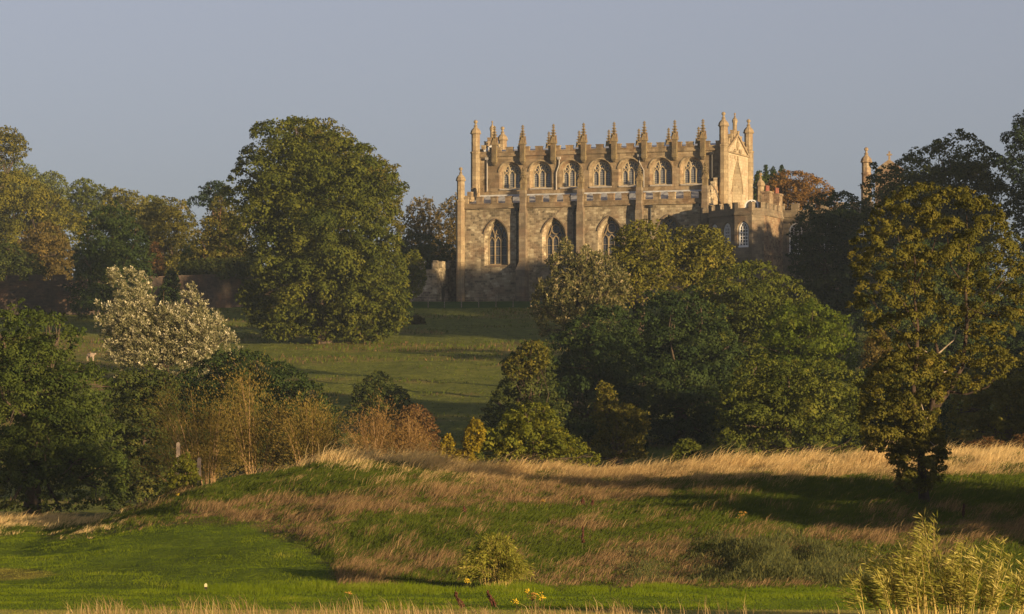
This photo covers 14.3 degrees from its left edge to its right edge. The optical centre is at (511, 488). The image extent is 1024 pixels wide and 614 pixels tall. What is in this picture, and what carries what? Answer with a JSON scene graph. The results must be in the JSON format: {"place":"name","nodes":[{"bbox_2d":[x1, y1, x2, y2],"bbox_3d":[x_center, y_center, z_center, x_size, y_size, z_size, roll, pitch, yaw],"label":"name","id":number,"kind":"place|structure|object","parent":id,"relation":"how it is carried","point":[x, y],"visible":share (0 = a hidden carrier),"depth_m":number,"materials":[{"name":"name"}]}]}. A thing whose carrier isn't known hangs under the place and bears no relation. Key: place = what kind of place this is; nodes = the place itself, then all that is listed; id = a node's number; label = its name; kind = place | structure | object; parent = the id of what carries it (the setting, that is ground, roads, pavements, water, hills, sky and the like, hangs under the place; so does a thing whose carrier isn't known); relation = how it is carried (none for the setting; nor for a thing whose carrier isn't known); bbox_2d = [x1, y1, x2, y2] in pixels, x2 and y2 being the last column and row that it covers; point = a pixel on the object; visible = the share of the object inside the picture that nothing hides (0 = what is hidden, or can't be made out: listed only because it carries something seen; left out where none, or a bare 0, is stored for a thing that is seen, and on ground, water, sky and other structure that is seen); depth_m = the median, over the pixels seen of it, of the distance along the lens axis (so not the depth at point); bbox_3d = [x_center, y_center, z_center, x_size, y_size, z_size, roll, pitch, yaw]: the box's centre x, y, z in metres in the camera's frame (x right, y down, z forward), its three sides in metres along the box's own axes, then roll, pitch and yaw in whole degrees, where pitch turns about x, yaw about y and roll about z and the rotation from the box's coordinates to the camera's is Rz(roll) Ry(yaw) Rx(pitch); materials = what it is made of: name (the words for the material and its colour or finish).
{"place":"outdoors","nodes":[
{"label":"outdoors","id":0,"kind":"place"},
{"bbox_2d":[0,301,1023,613],"bbox_3d":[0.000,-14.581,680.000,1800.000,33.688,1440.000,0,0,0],"label":"ground","id":1,"kind":"structure","parent":0,"point":[450,421],"depth_m":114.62,"materials":[{"name":"green plant"}]},
{"bbox_2d":[0,125,31,188],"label":"tree","id":2,"kind":"object","parent":1,"relation":"on","point":[7,137],"visible":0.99,"depth_m":469.02,"materials":[{"name":"green plant"}]},
{"bbox_2d":[0,160,47,219],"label":"tree","id":3,"kind":"object","parent":1,"relation":"on","point":[31,170],"visible":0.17,"depth_m":558.30,"materials":[{"name":"green plant"}]},
{"bbox_2d":[0,238,50,280],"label":"tree","id":4,"kind":"object","parent":1,"relation":"on","point":[17,263],"visible":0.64,"depth_m":390.63,"materials":[{"name":"green plant"}]},
{"bbox_2d":[13,220,75,280],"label":"tree","id":5,"kind":"object","parent":1,"relation":"on","point":[41,239],"visible":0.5,"depth_m":403.83,"materials":[{"name":"brown plant"}]},
{"bbox_2d":[0,166,90,270],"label":"tree","id":6,"kind":"object","parent":1,"relation":"on","point":[31,207],"visible":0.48,"depth_m":437.58,"materials":[{"name":"green plant"}]},
{"bbox_2d":[0,274,94,315],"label":"garden wall","id":7,"kind":"structure","parent":1,"relation":"on","point":[47,296],"depth_m":353.41,"materials":[{"name":"grey stone"}]},
{"bbox_2d":[32,170,70,221],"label":"tree","id":8,"kind":"object","parent":1,"relation":"on","point":[61,190],"visible":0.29,"depth_m":573.64,"materials":[{"name":"green plant"}]},
{"bbox_2d":[0,298,131,517],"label":"oak","id":9,"kind":"object","parent":1,"relation":"on","point":[64,462],"visible":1,"depth_m":148.69,"materials":[{"name":"green plant"}]},
{"bbox_2d":[62,177,112,243],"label":"tree","id":10,"kind":"object","parent":1,"relation":"on","point":[80,197],"visible":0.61,"depth_m":518.61,"materials":[{"name":"green plant"}]},
{"bbox_2d":[86,353,95,360],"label":"sheep","id":11,"kind":"object","parent":1,"relation":"on","point":[92,355],"visible":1,"depth_m":291.87},
{"bbox_2d":[57,241,134,279],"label":"shrub","id":12,"kind":"object","parent":1,"relation":"on","point":[76,260],"visible":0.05,"depth_m":434.73,"materials":[{"name":"green plant"}]},
{"bbox_2d":[62,199,158,319],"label":"tree","id":13,"kind":"object","parent":1,"relation":"on","point":[116,251],"visible":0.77,"depth_m":344.24,"materials":[{"name":"green plant"}]},
{"bbox_2d":[95,186,150,242],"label":"tree","id":14,"kind":"object","parent":1,"relation":"on","point":[129,203],"visible":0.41,"depth_m":503.77,"materials":[{"name":"green plant"}]},
{"bbox_2d":[101,361,182,511],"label":"shrub","id":15,"kind":"object","parent":1,"relation":"on","point":[128,390],"visible":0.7,"depth_m":171.21,"materials":[{"name":"green plant"}]},
{"bbox_2d":[138,194,168,227],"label":"tree","id":16,"kind":"object","parent":1,"relation":"on","point":[150,197],"visible":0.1,"depth_m":539.23,"materials":[{"name":"green plant"}]},
{"bbox_2d":[146,241,165,276],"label":"tree","id":17,"kind":"object","parent":1,"relation":"on","point":[159,260],"visible":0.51,"depth_m":373.61,"materials":[{"name":"red plant"}]},
{"bbox_2d":[134,196,199,276],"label":"tree","id":18,"kind":"object","parent":1,"relation":"on","point":[156,230],"visible":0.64,"depth_m":408.12,"materials":[{"name":"green plant"}]},
{"bbox_2d":[93,264,242,476],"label":"silver poplar","id":19,"kind":"object","parent":1,"relation":"on","point":[162,345],"visible":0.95,"depth_m":199.06,"materials":[{"name":"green plant"}]},
{"bbox_2d":[156,268,182,315],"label":"shrub","id":20,"kind":"object","parent":1,"relation":"on","point":[169,285],"visible":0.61,"depth_m":351.45,"materials":[{"name":"green plant"}]},
{"bbox_2d":[176,442,179,481],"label":"old post","id":21,"kind":"object","parent":1,"relation":"on","point":[177,448],"visible":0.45,"depth_m":134.45,"materials":[{"name":"grey wood"}]},
{"bbox_2d":[164,452,201,495],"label":"shrub","id":22,"kind":"object","parent":1,"relation":"on","point":[188,477],"visible":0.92,"depth_m":131.81,"materials":[{"name":"green plant"}]},
{"bbox_2d":[116,372,256,494],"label":"willow","id":23,"kind":"object","parent":1,"relation":"on","point":[208,457],"visible":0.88,"depth_m":138.91,"materials":[{"name":"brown plant"}]},
{"bbox_2d":[197,458,200,483],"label":"old post","id":24,"kind":"object","parent":1,"relation":"on","point":[199,464],"visible":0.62,"depth_m":134.45,"materials":[{"name":"wood"}]},
{"bbox_2d":[95,273,315,313],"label":"garden wall","id":25,"kind":"structure","parent":1,"relation":"on","point":[217,292],"depth_m":366.70,"materials":[{"name":"grey stone"}]},
{"bbox_2d":[178,256,258,283],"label":"ivy","id":26,"kind":"object","parent":25,"relation":"attached to","point":[241,266],"visible":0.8,"depth_m":367.29,"materials":[{"name":"green plant"}]},
{"bbox_2d":[186,180,227,236],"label":"pine","id":27,"kind":"object","parent":1,"relation":"on","point":[204,196],"visible":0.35,"depth_m":397.44,"materials":[{"name":"green plant"}]},
{"bbox_2d":[176,241,246,274],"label":"shrub","id":28,"kind":"object","parent":1,"relation":"on","point":[184,253],"visible":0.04,"depth_m":380.48,"materials":[{"name":"green plant"}]},
{"bbox_2d":[184,196,253,274],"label":"tree","id":29,"kind":"object","parent":1,"relation":"on","point":[208,237],"visible":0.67,"depth_m":370.64,"materials":[{"name":"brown plant"}]},
{"bbox_2d":[159,347,342,473],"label":"shrub","id":30,"kind":"object","parent":1,"relation":"on","point":[280,374],"visible":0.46,"depth_m":183.89,"materials":[{"name":"green plant"}]},
{"bbox_2d":[188,346,322,476],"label":"willow","id":31,"kind":"object","parent":1,"relation":"on","point":[253,447],"visible":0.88,"depth_m":139.67,"materials":[{"name":"brown plant"}]},
{"bbox_2d":[261,388,353,470],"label":"willow","id":32,"kind":"object","parent":1,"relation":"on","point":[315,438],"visible":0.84,"depth_m":138.70,"materials":[{"name":"brown plant"}]},
{"bbox_2d":[214,115,412,343],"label":"tree","id":33,"kind":"object","parent":1,"relation":"on","point":[319,257],"visible":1,"depth_m":309.15,"materials":[{"name":"green plant"}]},
{"bbox_2d":[288,117,408,256],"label":"tree","id":34,"kind":"object","parent":1,"relation":"on","point":[398,227],"visible":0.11,"depth_m":332.74,"materials":[{"name":"green plant"}]},
{"bbox_2d":[334,385,410,455],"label":"willow","id":35,"kind":"object","parent":1,"relation":"on","point":[377,442],"visible":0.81,"depth_m":137.81,"materials":[{"name":"brown plant"}]},
{"bbox_2d":[336,283,415,336],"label":"shrub","id":36,"kind":"object","parent":1,"relation":"on","point":[409,315],"visible":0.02,"depth_m":321.39,"materials":[{"name":"green plant"}]},
{"bbox_2d":[339,370,413,434],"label":"shrub","id":37,"kind":"object","parent":1,"relation":"on","point":[374,386],"visible":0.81,"depth_m":225.45,"materials":[{"name":"green plant"}]},
{"bbox_2d":[399,248,427,299],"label":"tree","id":38,"kind":"object","parent":1,"relation":"on","point":[414,266],"visible":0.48,"depth_m":373.49,"materials":[{"name":"green plant"}]},
{"bbox_2d":[382,407,447,458],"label":"willow","id":39,"kind":"object","parent":1,"relation":"on","point":[410,435],"visible":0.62,"depth_m":137.81,"materials":[{"name":"brown plant"}]},
{"bbox_2d":[390,403,440,453],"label":"shrub","id":40,"kind":"object","parent":1,"relation":"on","point":[421,415],"visible":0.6,"depth_m":213.53,"materials":[{"name":"red plant"}]},
{"bbox_2d":[405,314,425,324],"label":"shrub","id":41,"kind":"object","parent":1,"relation":"on","point":[418,320],"visible":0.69,"depth_m":339.69,"materials":[{"name":"green plant"}]},
{"bbox_2d":[394,195,442,261],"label":"tree","id":42,"kind":"object","parent":1,"relation":"on","point":[420,217],"visible":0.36,"depth_m":430.85,"materials":[{"name":"green plant"}]},
{"bbox_2d":[385,260,455,301],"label":"wall","id":43,"kind":"structure","parent":1,"relation":"on","point":[440,283],"depth_m":383.83,"materials":[{"name":"brown stone"}]},
{"bbox_2d":[441,287,444,301],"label":"door","id":44,"kind":"structure","parent":43,"relation":"in","point":[443,291],"depth_m":385.03,"materials":[{"name":"brown wood"}]},
{"bbox_2d":[391,230,455,268],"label":"tree","id":45,"kind":"object","parent":1,"relation":"on","point":[426,250],"visible":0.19,"depth_m":402.81,"materials":[{"name":"green plant"}]},
{"bbox_2d":[430,192,456,263],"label":"tree","id":46,"kind":"object","parent":1,"relation":"on","point":[451,237],"visible":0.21,"depth_m":425.02,"materials":[{"name":"green plant"}]},
{"bbox_2d":[454,591,465,612],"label":"dock plant","id":47,"kind":"object","parent":1,"relation":"on","point":[458,599],"visible":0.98,"depth_m":70.98,"materials":[{"name":"brown plant"}]},
{"bbox_2d":[437,417,486,463],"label":"shrub","id":48,"kind":"object","parent":1,"relation":"on","point":[468,446],"visible":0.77,"depth_m":138.82,"materials":[{"name":"yellow plant"}]},
{"bbox_2d":[410,296,530,307],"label":"wire fence","id":49,"kind":"object","parent":1,"relation":"on","point":[473,300],"visible":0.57,"depth_m":368.96,"materials":[{"name":"metal"}]},
{"bbox_2d":[486,590,500,613],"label":"dock plant","id":50,"kind":"object","parent":1,"relation":"on","point":[491,600],"visible":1,"depth_m":70.99,"materials":[{"name":"brown plant"}]},
{"bbox_2d":[453,532,536,587],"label":"bush","id":51,"kind":"object","parent":1,"relation":"on","point":[487,557],"visible":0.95,"depth_m":90.23,"materials":[{"name":"green plant"}]},
{"bbox_2d":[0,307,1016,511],"bbox_3d":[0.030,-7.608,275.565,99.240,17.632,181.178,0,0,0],"label":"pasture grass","id":52,"kind":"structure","parent":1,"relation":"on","point":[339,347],"depth_m":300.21,"materials":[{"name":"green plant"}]},
{"bbox_2d":[0,451,1023,590],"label":"green grass","id":53,"kind":"structure","parent":1,"relation":"on","point":[330,476],"depth_m":109.88,"materials":[{"name":"green plant"}]},
{"bbox_2d":[0,434,1023,588],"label":"dry grass","id":54,"kind":"structure","parent":1,"relation":"on","point":[725,465],"depth_m":115.30,"materials":[{"name":"beige plant"}]},
{"bbox_2d":[479,339,572,462],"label":"tree","id":55,"kind":"object","parent":1,"relation":"on","point":[511,391],"visible":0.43,"depth_m":189.09,"materials":[{"name":"green plant"}]},
{"bbox_2d":[501,339,551,440],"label":"tree","id":56,"kind":"object","parent":1,"relation":"on","point":[512,358],"visible":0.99,"depth_m":188.14,"materials":[{"name":"green plant"}]},
{"bbox_2d":[527,592,536,613],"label":"ragwort","id":57,"kind":"object","parent":1,"relation":"on","point":[532,598],"visible":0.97,"depth_m":70.99,"materials":[{"name":"plant"}]},
{"bbox_2d":[474,401,601,466],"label":"shrub","id":58,"kind":"object","parent":1,"relation":"on","point":[502,445],"visible":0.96,"depth_m":140.57,"materials":[{"name":"green plant"}]},
{"bbox_2d":[536,592,545,613],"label":"ragwort","id":59,"kind":"object","parent":1,"relation":"on","point":[542,597],"visible":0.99,"depth_m":70.80,"materials":[{"name":"yellow plant"}]},
{"bbox_2d":[527,236,633,412],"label":"tree","id":60,"kind":"object","parent":1,"relation":"on","point":[581,292],"visible":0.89,"depth_m":241.04,"materials":[{"name":"green plant"}]},
{"bbox_2d":[581,525,584,550],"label":"dock plant","id":61,"kind":"object","parent":1,"relation":"on","point":[582,539],"visible":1,"depth_m":99.98,"materials":[{"name":"brown plant"}]},
{"bbox_2d":[540,303,655,450],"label":"tree","id":62,"kind":"object","parent":1,"relation":"on","point":[580,382],"visible":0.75,"depth_m":216.27,"materials":[{"name":"green plant"}]},
{"bbox_2d":[455,112,764,302],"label":"chapel","id":63,"kind":"structure","parent":1,"relation":"on","point":[522,209],"depth_m":382.27,"materials":[{"name":"stone"}]},
{"bbox_2d":[483,218,507,266],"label":"window","id":64,"kind":"structure","parent":63,"relation":"in","point":[498,239],"depth_m":383.25,"materials":[{"name":"stone"}]},
{"bbox_2d":[498,160,521,189],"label":"window","id":65,"kind":"structure","parent":63,"relation":"in","point":[511,173],"depth_m":386.82,"materials":[{"name":"stone"}]},
{"bbox_2d":[528,160,552,189],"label":"window","id":66,"kind":"structure","parent":63,"relation":"in","point":[542,175],"depth_m":385.79,"materials":[{"name":"stone"}]},
{"bbox_2d":[541,216,566,265],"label":"window","id":67,"kind":"structure","parent":63,"relation":"in","point":[555,231],"depth_m":381.29,"materials":[{"name":"stone"}]},
{"bbox_2d":[558,159,582,188],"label":"window","id":68,"kind":"structure","parent":63,"relation":"in","point":[570,171],"depth_m":384.84,"materials":[{"name":"stone"}]},
{"bbox_2d":[588,158,612,187],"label":"window","id":69,"kind":"structure","parent":63,"relation":"in","point":[602,170],"depth_m":383.72,"materials":[{"name":"stone"}]},
{"bbox_2d":[597,215,620,264],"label":"window","id":70,"kind":"structure","parent":63,"relation":"in","point":[611,226],"depth_m":379.53,"materials":[{"name":"stone"}]},
{"bbox_2d":[617,157,641,186],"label":"window","id":71,"kind":"structure","parent":63,"relation":"in","point":[629,170],"depth_m":382.78,"materials":[{"name":"stone"}]},
{"bbox_2d":[648,156,672,185],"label":"window","id":72,"kind":"structure","parent":63,"relation":"in","point":[662,169],"depth_m":381.76,"materials":[{"name":"stone"}]},
{"bbox_2d":[656,213,680,258],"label":"window","id":73,"kind":"structure","parent":63,"relation":"in","point":[670,222],"depth_m":377.40,"materials":[{"name":"stone"}]},
{"bbox_2d":[679,155,703,185],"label":"window","id":74,"kind":"structure","parent":63,"relation":"in","point":[693,168],"depth_m":380.73,"materials":[{"name":"stone"}]},
{"bbox_2d":[588,380,651,466],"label":"tree","id":75,"kind":"object","parent":1,"relation":"on","point":[612,415],"visible":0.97,"depth_m":175.68,"materials":[{"name":"green plant"}]},
{"bbox_2d":[608,218,677,395],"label":"tree","id":76,"kind":"object","parent":1,"relation":"on","point":[641,266],"visible":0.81,"depth_m":246.16,"materials":[{"name":"green plant"}]},
{"bbox_2d":[616,285,751,445],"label":"tree","id":77,"kind":"object","parent":1,"relation":"on","point":[679,391],"visible":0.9,"depth_m":220.29,"materials":[{"name":"green plant"}]},
{"bbox_2d":[668,437,704,461],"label":"shrub","id":78,"kind":"object","parent":1,"relation":"on","point":[687,448],"visible":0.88,"depth_m":141.82,"materials":[{"name":"green plant"}]},
{"bbox_2d":[658,224,737,380],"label":"tree","id":79,"kind":"object","parent":1,"relation":"on","point":[695,248],"visible":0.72,"depth_m":250.93,"materials":[{"name":"green plant"}]},
{"bbox_2d":[709,442,755,461],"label":"shrub","id":80,"kind":"object","parent":1,"relation":"on","point":[737,447],"visible":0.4,"depth_m":140.80,"materials":[{"name":"green plant"}]},
{"bbox_2d":[591,523,897,584],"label":"weeds","id":81,"kind":"object","parent":1,"relation":"on","point":[776,559],"visible":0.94,"depth_m":96.15,"materials":[{"name":"green plant"}]},
{"bbox_2d":[708,185,783,306],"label":"vestry building","id":82,"kind":"structure","parent":1,"relation":"on","point":[752,230],"depth_m":370.74,"materials":[{"name":"brown stone"}]},
{"bbox_2d":[724,223,730,247],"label":"window","id":83,"kind":"structure","parent":82,"relation":"in","point":[727,230],"depth_m":371.64,"materials":[{"name":"grey glass"}]},
{"bbox_2d":[738,222,748,246],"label":"window","id":84,"kind":"structure","parent":82,"relation":"in","point":[743,229],"depth_m":370.01,"materials":[{"name":"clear glass"}]},
{"bbox_2d":[679,258,820,432],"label":"tree","id":85,"kind":"object","parent":1,"relation":"on","point":[748,325],"visible":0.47,"depth_m":226.39,"materials":[{"name":"green plant"}]},
{"bbox_2d":[753,170,766,200],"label":"tree","id":86,"kind":"object","parent":1,"relation":"on","point":[756,177],"visible":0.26,"depth_m":411.40,"materials":[{"name":"green plant"}]},
{"bbox_2d":[763,164,770,187],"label":"conifer","id":87,"kind":"object","parent":1,"relation":"on","point":[766,172],"visible":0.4,"depth_m":449.53,"materials":[{"name":"green plant"}]},
{"bbox_2d":[767,166,777,191],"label":"conifer","id":88,"kind":"object","parent":1,"relation":"on","point":[772,170],"visible":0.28,"depth_m":449.55,"materials":[{"name":"green plant"}]},
{"bbox_2d":[712,351,864,457],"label":"tree","id":89,"kind":"object","parent":1,"relation":"on","point":[767,406],"visible":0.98,"depth_m":164.88,"materials":[{"name":"green plant"}]},
{"bbox_2d":[765,169,838,209],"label":"tree","id":90,"kind":"object","parent":1,"relation":"on","point":[785,185],"visible":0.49,"depth_m":423.32,"materials":[{"name":"orange plant"}]},
{"bbox_2d":[752,297,858,449],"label":"tree","id":91,"kind":"object","parent":1,"relation":"on","point":[792,331],"visible":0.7,"depth_m":205.03,"materials":[{"name":"green plant"}]},
{"bbox_2d":[784,190,876,321],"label":"evergreen","id":92,"kind":"object","parent":1,"relation":"on","point":[829,278],"visible":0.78,"depth_m":342.96,"materials":[{"name":"green plant"}]},
{"bbox_2d":[860,328,892,423],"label":"tree","id":93,"kind":"object","parent":1,"relation":"on","point":[871,358],"visible":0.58,"depth_m":171.75,"materials":[{"name":"green plant"}]},
{"bbox_2d":[782,147,988,304],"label":"castle wing","id":94,"kind":"structure","parent":1,"relation":"on","point":[789,216],"depth_m":376.41,"materials":[{"name":"beige stone"}]},
{"bbox_2d":[789,223,801,253],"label":"window","id":95,"kind":"structure","parent":94,"relation":"in","point":[792,225],"depth_m":376.57,"materials":[{"name":"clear glass"}]},
{"bbox_2d":[838,360,961,454],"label":"tree","id":96,"kind":"object","parent":1,"relation":"on","point":[942,416],"visible":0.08,"depth_m":180.99,"materials":[{"name":"green plant"}]},
{"bbox_2d":[832,507,1023,613],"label":"front willow","id":97,"kind":"object","parent":1,"relation":"on","point":[952,585],"visible":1,"depth_m":68.81,"materials":[{"name":"green plant"}]},
{"bbox_2d":[841,239,1023,383],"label":"tree","id":98,"kind":"object","parent":1,"relation":"on","point":[948,335],"visible":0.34,"depth_m":266.34,"materials":[{"name":"green plant"}]},
{"bbox_2d":[845,181,1023,503],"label":"lone tree","id":99,"kind":"object","parent":1,"relation":"on","point":[918,428],"visible":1,"depth_m":111.35,"materials":[{"name":"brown plant"}]},
{"bbox_2d":[859,128,1022,336],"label":"tree","id":100,"kind":"object","parent":1,"relation":"on","point":[980,175],"visible":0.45,"depth_m":298.19,"materials":[{"name":"green plant"}]},
{"bbox_2d":[942,351,1023,449],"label":"tree","id":101,"kind":"object","parent":1,"relation":"on","point":[1006,396],"visible":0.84,"depth_m":168.99,"materials":[{"name":"green plant"}]},
{"bbox_2d":[952,433,1023,452],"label":"shrub","id":102,"kind":"object","parent":1,"relation":"on","point":[1001,442],"visible":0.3,"depth_m":133.69,"materials":[{"name":"red plant"}]},
{"bbox_2d":[990,109,1023,324],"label":"pine","id":103,"kind":"object","parent":1,"relation":"on","point":[1017,138],"visible":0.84,"depth_m":285.82,"materials":[{"name":"green plant"}]},
{"bbox_2d":[0,0,1023,297],"label":"sky","id":104,"kind":"structure","parent":0,"point":[160,98],"materials":[{"name":"blue"}]},
{"bbox_2d":[34,593,1023,613],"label":"wispy grass","id":105,"kind":"structure","parent":0,"point":[116,606],"depth_m":69.63,"materials":[{"name":"beige plant"}]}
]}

